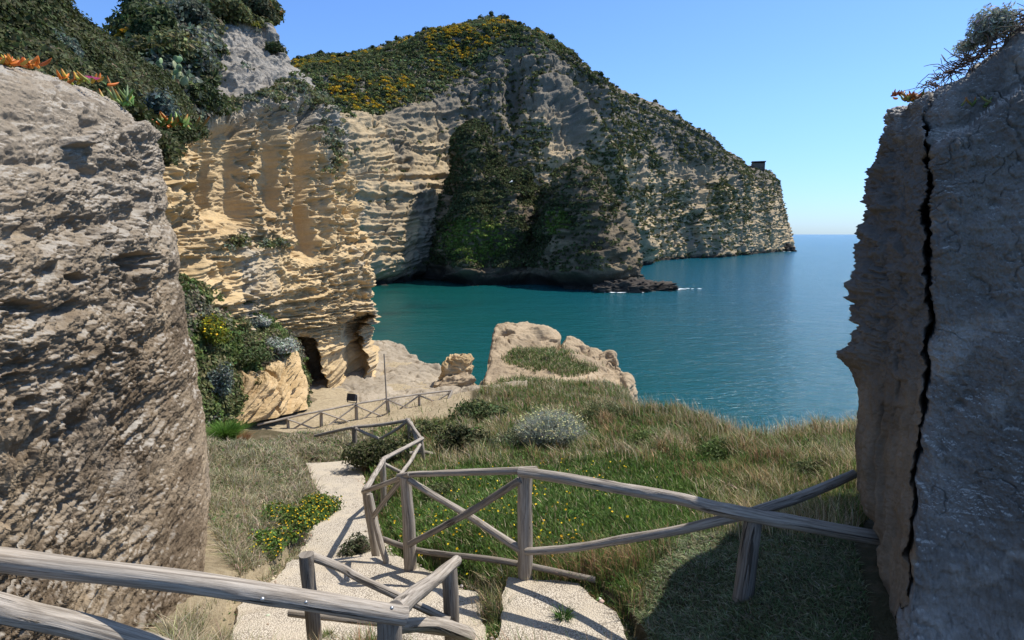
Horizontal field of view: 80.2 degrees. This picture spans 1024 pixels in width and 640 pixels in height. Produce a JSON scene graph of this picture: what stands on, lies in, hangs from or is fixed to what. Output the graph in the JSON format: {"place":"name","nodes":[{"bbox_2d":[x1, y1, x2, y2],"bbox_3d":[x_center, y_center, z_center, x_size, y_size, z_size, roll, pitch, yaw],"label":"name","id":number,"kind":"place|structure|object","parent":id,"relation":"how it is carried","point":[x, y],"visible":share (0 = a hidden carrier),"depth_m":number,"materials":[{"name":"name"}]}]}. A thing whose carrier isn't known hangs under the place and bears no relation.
{"place":"outdoors","nodes":[
{"label":"outdoors","id":0,"kind":"place"},
{"bbox_2d":[129,1,314,115],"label":"rock peak","id":1,"kind":"object","parent":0,"point":[245,43],"visible":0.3,"depth_m":27.53,"materials":[{"name":"grey stone"}]},
{"bbox_2d":[125,3,185,38],"bbox_3d":[-13.584,-11.158,23.254,2.024,1.665,2.278,0,8,0],"label":"shrub","id":2,"kind":"object","parent":1,"relation":"on","point":[144,21],"visible":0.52,"depth_m":22.60,"materials":[{"name":"green plant"}]},
{"bbox_2d":[118,26,218,67],"bbox_3d":[-12.602,-9.841,22.116,3.122,1.339,2.508,3,9,18],"label":"shrub","id":3,"kind":"object","parent":1,"relation":"on","point":[178,44],"visible":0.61,"depth_m":21.53,"materials":[{"name":"green plant"}]},
{"bbox_2d":[137,0,220,32],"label":"shrub","id":4,"kind":"object","parent":1,"relation":"on","point":[194,11],"visible":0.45,"depth_m":24.42,"materials":[{"name":"green plant"}]},
{"bbox_2d":[185,42,221,77],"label":"shrub","id":5,"kind":"object","parent":1,"relation":"on","point":[211,63],"visible":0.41,"depth_m":22.46,"materials":[{"name":"green plant"}]},
{"bbox_2d":[102,0,316,118],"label":"scrub","id":6,"kind":"object","parent":1,"relation":"on","point":[117,27],"visible":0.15,"depth_m":23.93,"materials":[{"name":"green plant"}]},
{"bbox_2d":[199,0,254,24],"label":"shrub","id":7,"kind":"object","parent":1,"relation":"on","point":[232,10],"visible":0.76,"depth_m":28.08,"materials":[{"name":"green plant"}]},
{"bbox_2d":[243,0,280,24],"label":"shrub","id":8,"kind":"object","parent":1,"relation":"on","point":[264,8],"visible":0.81,"depth_m":30.18,"materials":[{"name":"green plant"}]},
{"bbox_2d":[265,40,288,55],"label":"shrub","id":9,"kind":"object","parent":1,"relation":"on","point":[274,47],"visible":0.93,"depth_m":29.17,"materials":[{"name":"green plant"}]},
{"bbox_2d":[191,323,316,410],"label":"earth bank","id":10,"kind":"structure","parent":0,"point":[313,399],"depth_m":18.86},
{"bbox_2d":[196,311,233,344],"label":"shrub","id":11,"kind":"object","parent":10,"relation":"on","point":[214,331],"visible":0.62,"depth_m":18.50,"materials":[{"name":"green plant"}]},
{"bbox_2d":[208,406,223,425],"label":"shrub","id":12,"kind":"object","parent":10,"relation":"on","point":[217,419],"visible":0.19,"depth_m":17.49,"materials":[{"name":"green plant"}]},
{"bbox_2d":[205,361,234,396],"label":"shrub","id":13,"kind":"object","parent":10,"relation":"on","point":[223,377],"visible":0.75,"depth_m":17.83,"materials":[{"name":"grey plant"}]},
{"bbox_2d":[234,315,252,330],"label":"shrub","id":14,"kind":"object","parent":10,"relation":"on","point":[246,323],"visible":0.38,"depth_m":20.80,"materials":[{"name":"green plant"}]},
{"bbox_2d":[178,273,313,429],"bbox_3d":[-9.106,1.062,20.141,2.602,5.557,10.254,1,8,6],"label":"ground cover","id":15,"kind":"object","parent":10,"relation":"on","point":[197,302],"visible":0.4,"depth_m":18.85,"materials":[{"name":"green plant"}]},
{"bbox_2d":[234,345,277,364],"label":"shrub","id":16,"kind":"object","parent":10,"relation":"on","point":[260,354],"visible":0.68,"depth_m":20.15,"materials":[{"name":"green plant"}]},
{"bbox_2d":[249,314,271,327],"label":"shrub","id":17,"kind":"object","parent":10,"relation":"on","point":[262,321],"visible":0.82,"depth_m":21.93,"materials":[{"name":"grey plant"}]},
{"bbox_2d":[264,335,299,354],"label":"shrub","id":18,"kind":"object","parent":10,"relation":"on","point":[283,346],"visible":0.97,"depth_m":21.43,"materials":[{"name":"grey plant"}]},
{"bbox_2d":[163,81,380,390],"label":"cliff","id":19,"kind":"structure","parent":0,"point":[251,168],"depth_m":24.51,"materials":[{"name":"beige stone"}]},
{"bbox_2d":[218,77,352,250],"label":"ledge tufts","id":20,"kind":"object","parent":19,"relation":"on","point":[320,97],"visible":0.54,"depth_m":25.61,"materials":[{"name":"green plant"}]},
{"bbox_2d":[229,461,486,639],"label":"path","id":21,"kind":"structure","parent":0,"point":[343,523],"depth_m":6.65,"materials":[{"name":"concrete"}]},
{"bbox_2d":[0,546,475,639],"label":"pole fence","id":22,"kind":"object","parent":21,"relation":"on","point":[310,604],"visible":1,"depth_m":2.87,"materials":[{"name":"grey wood"}]},
{"bbox_2d":[309,340,526,405],"bbox_3d":[-7.700,6.952,31.049,16.600,11.034,18.500,0,8,0],"label":"rock shelf","id":23,"kind":"object","parent":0,"point":[416,372],"visible":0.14,"depth_m":28.28,"materials":[{"name":"beige stone"}]},
{"bbox_2d":[222,351,308,423],"bbox_3d":[-8.368,2.514,21.519,1.966,2.915,7.922,0,8,0],"label":"ledge rock","id":24,"kind":"object","parent":23,"relation":"on","point":[282,388],"visible":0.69,"depth_m":20.32,"materials":[{"name":"beige stone"}]},
{"bbox_2d":[432,372,475,387],"bbox_3d":[-2.606,3.190,27.554,2.359,1.718,1.688,0,8,0],"label":"boulder","id":25,"kind":"object","parent":23,"relation":"on","point":[463,379],"visible":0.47,"depth_m":26.91,"materials":[{"name":"beige stone"}]},
{"bbox_2d":[438,353,473,379],"bbox_3d":[-2.598,2.602,28.168,1.739,2.178,1.286,0,8,0],"label":"boulder","id":26,"kind":"object","parent":23,"relation":"on","point":[455,363],"visible":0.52,"depth_m":27.66,"materials":[{"name":"beige stone"}]},
{"bbox_2d":[146,350,898,639],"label":"ground","id":27,"kind":"structure","parent":0,"point":[882,620],"depth_m":6.25,"materials":[{"name":"soil"}]},
{"bbox_2d":[0,64,211,639],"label":"rock wall","id":28,"kind":"structure","parent":27,"relation":"on","point":[103,448],"depth_m":4.04,"materials":[{"name":"grey stone"}]},
{"bbox_2d":[0,54,51,67],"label":"ice plant","id":29,"kind":"object","parent":28,"relation":"on","point":[9,61],"visible":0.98,"depth_m":4.03,"materials":[{"name":"orange plant"}]},
{"bbox_2d":[17,56,39,68],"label":"ice plant","id":30,"kind":"object","parent":28,"relation":"on","point":[34,62],"visible":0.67,"depth_m":4.22,"materials":[{"name":"orange plant"}]},
{"bbox_2d":[52,68,118,85],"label":"ice plant","id":31,"kind":"object","parent":28,"relation":"on","point":[83,79],"visible":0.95,"depth_m":4.58,"materials":[{"name":"orange plant"}]},
{"bbox_2d":[93,76,134,106],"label":"ice plant","id":32,"kind":"object","parent":28,"relation":"on","point":[128,97],"visible":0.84,"depth_m":5.11,"materials":[{"name":"green plant"}]},
{"bbox_2d":[205,419,256,442],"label":"grass tuft","id":33,"kind":"object","parent":27,"relation":"on","point":[226,432],"visible":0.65,"depth_m":13.41,"materials":[{"name":"green plant"}]},
{"bbox_2d":[236,428,256,442],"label":"grass tuft","id":34,"kind":"object","parent":27,"relation":"on","point":[246,436],"visible":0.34,"depth_m":14.12,"materials":[{"name":"brown plant"}]},
{"bbox_2d":[245,526,296,561],"bbox_3d":[-3.067,2.720,7.478,0.687,0.301,0.756,0,8,0],"label":"flowering plant","id":35,"kind":"object","parent":27,"relation":"on","point":[270,536],"visible":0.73,"depth_m":7.37,"materials":[{"name":"green plant"}]},
{"bbox_2d":[254,499,324,546],"bbox_3d":[-3.138,2.740,8.367,0.935,0.443,1.206,0,8,0],"label":"flowering plant","id":36,"kind":"object","parent":27,"relation":"on","point":[305,519],"visible":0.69,"depth_m":8.30,"materials":[{"name":"green plant"}]},
{"bbox_2d":[296,491,346,523],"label":"flowering plant","id":37,"kind":"object","parent":27,"relation":"on","point":[325,503],"visible":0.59,"depth_m":9.85,"materials":[{"name":"green plant"}]},
{"bbox_2d":[322,626,337,637],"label":"grass tuft","id":38,"kind":"object","parent":27,"relation":"on","point":[327,632],"visible":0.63,"depth_m":5.15,"materials":[{"name":"green plant"}]},
{"bbox_2d":[337,532,370,557],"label":"shrub","id":39,"kind":"object","parent":27,"relation":"on","point":[360,544],"visible":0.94,"depth_m":7.87,"materials":[{"name":"green plant"}]},
{"bbox_2d":[257,390,452,428],"bbox_3d":[-5.219,3.347,21.294,6.889,0.975,0.789,-4,9,-27],"label":"pole fence","id":40,"kind":"object","parent":27,"relation":"on","point":[356,406],"visible":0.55,"depth_m":21.18,"materials":[{"name":"grey wood"}]},
{"bbox_2d":[346,393,357,402],"bbox_3d":[-5.566,2.719,21.165,0.390,0.320,0.187,3,-3,20],"label":"floodlight","id":41,"kind":"object","parent":40,"relation":"attached to","point":[352,397],"visible":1,"depth_m":21.09,"materials":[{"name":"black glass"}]},
{"bbox_2d":[337,436,412,470],"bbox_3d":[-3.033,2.906,13.656,1.712,0.743,1.229,0,8,0],"label":"shrub","id":42,"kind":"object","parent":27,"relation":"on","point":[375,450],"visible":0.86,"depth_m":13.33,"materials":[{"name":"green plant"}]},
{"bbox_2d":[383,354,387,413],"bbox_3d":[-4.504,2.420,21.735,0.058,2.436,0.232,-5,10,-32],"label":"wooden pole","id":43,"kind":"object","parent":27,"relation":"on","point":[385,385],"visible":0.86,"depth_m":21.72,"materials":[{"name":"brown wood"}]},
{"bbox_2d":[397,416,443,438],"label":"shrub","id":44,"kind":"object","parent":27,"relation":"on","point":[424,426],"visible":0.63,"depth_m":15.70,"materials":[{"name":"green plant"}]},
{"bbox_2d":[423,480,457,502],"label":"weed clump","id":45,"kind":"object","parent":27,"relation":"on","point":[438,487],"visible":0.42,"depth_m":9.63,"materials":[{"name":"green plant"}]},
{"bbox_2d":[258,484,623,639],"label":"pebbles","id":46,"kind":"object","parent":27,"relation":"on","point":[600,599],"visible":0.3,"depth_m":6.14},
{"bbox_2d":[431,422,492,456],"bbox_3d":[-1.051,2.574,12.988,1.340,0.789,1.194,0,8,0],"label":"shrub","id":47,"kind":"object","parent":27,"relation":"on","point":[459,435],"visible":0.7,"depth_m":12.85,"materials":[{"name":"green plant"}]},
{"bbox_2d":[457,563,469,584],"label":"weed clump","id":48,"kind":"object","parent":27,"relation":"on","point":[460,570],"visible":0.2,"depth_m":6.35,"materials":[{"name":"green plant"}]},
{"bbox_2d":[448,398,513,422],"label":"shrub","id":49,"kind":"object","parent":27,"relation":"on","point":[480,409],"visible":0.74,"depth_m":17.72,"materials":[{"name":"green plant"}]},
{"bbox_2d":[484,620,500,636],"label":"grass tuft","id":50,"kind":"object","parent":27,"relation":"on","point":[491,631],"visible":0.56,"depth_m":5.18,"materials":[{"name":"green plant"}]},
{"bbox_2d":[488,424,526,449],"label":"shrub","id":51,"kind":"object","parent":27,"relation":"on","point":[511,437],"visible":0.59,"depth_m":12.19,"materials":[{"name":"plant"}]},
{"bbox_2d":[138,374,879,639],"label":"grass","id":52,"kind":"structure","parent":27,"relation":"on","point":[839,453],"depth_m":7.61,"materials":[{"name":"green plant"}]},
{"bbox_2d":[394,449,657,577],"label":"wild flowers","id":53,"kind":"object","parent":27,"relation":"on","point":[627,516],"visible":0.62,"depth_m":7.25,"materials":[{"name":"yellow plant"}]},
{"bbox_2d":[512,403,592,448],"bbox_3d":[0.786,2.065,12.021,1.640,0.874,1.496,0,8,0],"label":"curry bush","id":54,"kind":"object","parent":27,"relation":"on","point":[553,427],"visible":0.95,"depth_m":11.80,"materials":[{"name":"grey plant"}]},
{"bbox_2d":[483,321,637,402],"bbox_3d":[2.915,6.742,31.508,8.587,11.895,18.634,0,8,0],"label":"rock outcrop","id":55,"kind":"object","parent":27,"relation":"on","point":[506,336],"visible":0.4,"depth_m":32.11,"materials":[{"name":"beige stone"}]},
{"bbox_2d":[483,344,602,384],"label":"grass","id":56,"kind":"structure","parent":55,"relation":"on","point":[537,358],"depth_m":29.16,"materials":[{"name":"green plant"}]},
{"bbox_2d":[496,577,626,639],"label":"concrete slab","id":57,"kind":"structure","parent":27,"relation":"on","point":[531,603],"depth_m":5.31,"materials":[{"name":"beige concrete"}]},
{"bbox_2d":[550,603,575,621],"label":"grass tuft","id":58,"kind":"object","parent":57,"relation":"on","point":[568,613],"visible":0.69,"depth_m":5.26,"materials":[{"name":"green plant"}]},
{"bbox_2d":[563,509,600,527],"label":"weed clump","id":59,"kind":"object","parent":27,"relation":"on","point":[579,514],"visible":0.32,"depth_m":7.11,"materials":[{"name":"green plant"}]},
{"bbox_2d":[314,418,879,604],"bbox_3d":[-1.713,2.585,10.620,3.322,3.968,14.684,-5,9,-29],"label":"pole fence","id":60,"kind":"object","parent":27,"relation":"on","point":[755,518],"visible":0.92,"depth_m":5.68,"materials":[{"name":"grey wood"}]},
{"bbox_2d":[576,399,627,422],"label":"weed clump","id":61,"kind":"object","parent":27,"relation":"on","point":[589,410],"visible":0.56,"depth_m":13.56,"materials":[{"name":"green plant"}]},
{"bbox_2d":[623,429,662,447],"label":"weed clump","id":62,"kind":"object","parent":27,"relation":"on","point":[637,436],"visible":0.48,"depth_m":11.00,"materials":[{"name":"green plant"}]},
{"bbox_2d":[695,437,734,459],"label":"weed clump","id":63,"kind":"object","parent":27,"relation":"on","point":[715,450],"visible":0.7,"depth_m":9.97,"materials":[{"name":"green plant"}]},
{"bbox_2d":[598,393,856,439],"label":"seed stalks","id":64,"kind":"object","parent":27,"relation":"on","point":[774,430],"visible":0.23,"depth_m":11.32,"materials":[{"name":"beige plant"}]},
{"bbox_2d":[734,476,769,492],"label":"weed clump","id":65,"kind":"object","parent":27,"relation":"on","point":[748,484],"visible":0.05,"depth_m":7.87,"materials":[{"name":"green plant"}]},
{"bbox_2d":[786,459,831,480],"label":"weed clump","id":66,"kind":"object","parent":27,"relation":"on","point":[806,465],"visible":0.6,"depth_m":7.94,"materials":[{"name":"green plant"}]},
{"bbox_2d":[836,25,1023,639],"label":"rock wall","id":67,"kind":"structure","parent":27,"relation":"on","point":[931,356],"depth_m":3.77,"materials":[{"name":"grey stone"}]},
{"bbox_2d":[890,89,905,96],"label":"ice plant","id":68,"kind":"object","parent":67,"relation":"on","point":[894,93],"visible":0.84,"depth_m":4.69,"materials":[{"name":"plant"}]},
{"bbox_2d":[893,89,933,101],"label":"ice plant","id":69,"kind":"object","parent":67,"relation":"on","point":[907,97],"visible":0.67,"depth_m":4.54,"materials":[{"name":"green plant"}]},
{"bbox_2d":[904,3,1023,99],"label":"dry stems","id":70,"kind":"object","parent":67,"relation":"on","point":[985,50],"visible":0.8,"depth_m":4.13,"materials":[{"name":"brown dry woody twig"}]},
{"bbox_2d":[950,35,978,60],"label":"shrub","id":71,"kind":"object","parent":67,"relation":"on","point":[964,43],"visible":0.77,"depth_m":4.05,"materials":[{"name":"plant"}]},
{"bbox_2d":[960,96,991,107],"bbox_3d":[2.978,-1.379,3.841,0.240,0.077,0.135,-4,9,-25],"label":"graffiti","id":72,"kind":"object","parent":67,"relation":"attached to","point":[986,104],"visible":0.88,"depth_m":3.84,"materials":[{"name":"green paint"}]},
{"bbox_2d":[965,1,1023,47],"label":"shrub","id":73,"kind":"object","parent":67,"relation":"on","point":[984,25],"visible":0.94,"depth_m":3.88,"materials":[{"name":"plant"}]},
{"bbox_2d":[423,120,643,290],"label":"spur","id":74,"kind":"structure","parent":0,"point":[585,279],"depth_m":174.11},
{"bbox_2d":[427,118,642,271],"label":"scrub","id":75,"kind":"object","parent":74,"relation":"on","point":[507,174],"visible":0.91,"depth_m":180.06,"materials":[{"name":"green plant"}]},
{"bbox_2d":[71,0,1023,234],"label":"sky","id":76,"kind":"structure","parent":0,"point":[802,88],"materials":[{"name":"blue"}]},
{"bbox_2d":[307,16,795,285],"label":"headland","id":77,"kind":"structure","parent":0,"point":[555,99],"depth_m":234.89,"materials":[{"name":"beige stone"}]},
{"bbox_2d":[291,14,544,112],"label":"broom","id":78,"kind":"object","parent":77,"relation":"on","point":[405,82],"visible":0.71,"depth_m":237.73,"materials":[{"name":"yellow plant"}]},
{"bbox_2d":[290,15,788,275],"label":"scrub","id":79,"kind":"object","parent":77,"relation":"on","point":[330,67],"visible":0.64,"depth_m":244.70,"materials":[{"name":"green plant"}]},
{"bbox_2d":[751,161,765,170],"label":"lookout ruin","id":80,"kind":"object","parent":77,"relation":"on","point":[758,164],"visible":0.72,"depth_m":484.01,"materials":[{"name":"grey stone"}]},
{"bbox_2d":[370,234,859,433],"bbox_3d":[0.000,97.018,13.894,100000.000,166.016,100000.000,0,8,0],"label":"sea","id":81,"kind":"structure","parent":0,"point":[756,337],"depth_m":100.61,"materials":[{"name":"liquid"}]},
{"bbox_2d":[592,280,645,292],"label":"sea rock","id":82,"kind":"object","parent":81,"relation":"in","point":[626,286],"visible":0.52,"depth_m":154.04,"materials":[{"name":"grey stone"}]},
{"bbox_2d":[608,277,653,292],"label":"sea rock","id":83,"kind":"object","parent":81,"relation":"in","point":[648,288],"visible":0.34,"depth_m":157.29,"materials":[{"name":"grey stone"}]},
{"bbox_2d":[645,279,677,291],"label":"sea rock","id":84,"kind":"object","parent":81,"relation":"in","point":[669,286],"visible":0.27,"depth_m":159.70,"materials":[{"name":"grey stone"}]},
{"bbox_2d":[612,251,790,292],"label":"foam","id":85,"kind":"object","parent":81,"relation":"on","point":[643,292],"visible":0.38,"depth_m":153.48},
{"bbox_2d":[784,243,794,250],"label":"sea stack","id":86,"kind":"object","parent":81,"relation":"in","point":[789,247],"visible":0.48,"depth_m":498.36,"materials":[{"name":"stone"}]},
{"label":"hillside","id":87,"kind":"structure","parent":0,"visible":0},
{"bbox_2d":[52,27,85,57],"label":"shrub","id":88,"kind":"object","parent":87,"relation":"on","point":[73,45],"visible":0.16,"depth_m":9.19,"materials":[{"name":"plant"}]},
{"bbox_2d":[0,0,211,165],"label":"ground cover","id":89,"kind":"object","parent":87,"relation":"on","point":[27,31],"visible":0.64,"depth_m":9.63,"materials":[{"name":"green plant"}]},
{"bbox_2d":[138,86,181,120],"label":"shrub","id":90,"kind":"object","parent":87,"relation":"on","point":[157,102],"visible":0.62,"depth_m":10.18,"materials":[{"name":"grey plant"}]},
{"bbox_2d":[138,52,189,86],"bbox_3d":[-11.187,-7.713,18.690,2.383,1.040,1.244,-3,9,-23],"label":"prickly pear","id":91,"kind":"object","parent":87,"relation":"on","point":[180,76],"visible":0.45,"depth_m":18.68,"materials":[{"name":"green plant"}]},
{"bbox_2d":[152,112,209,130],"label":"ice plant","id":92,"kind":"object","parent":87,"relation":"on","point":[175,123],"visible":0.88,"depth_m":8.66,"materials":[{"name":"green plant"}]},
{"bbox_2d":[181,82,232,116],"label":"shrub","id":93,"kind":"object","parent":87,"relation":"on","point":[210,94],"visible":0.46,"depth_m":20.53,"materials":[{"name":"green plant"}]}
]}

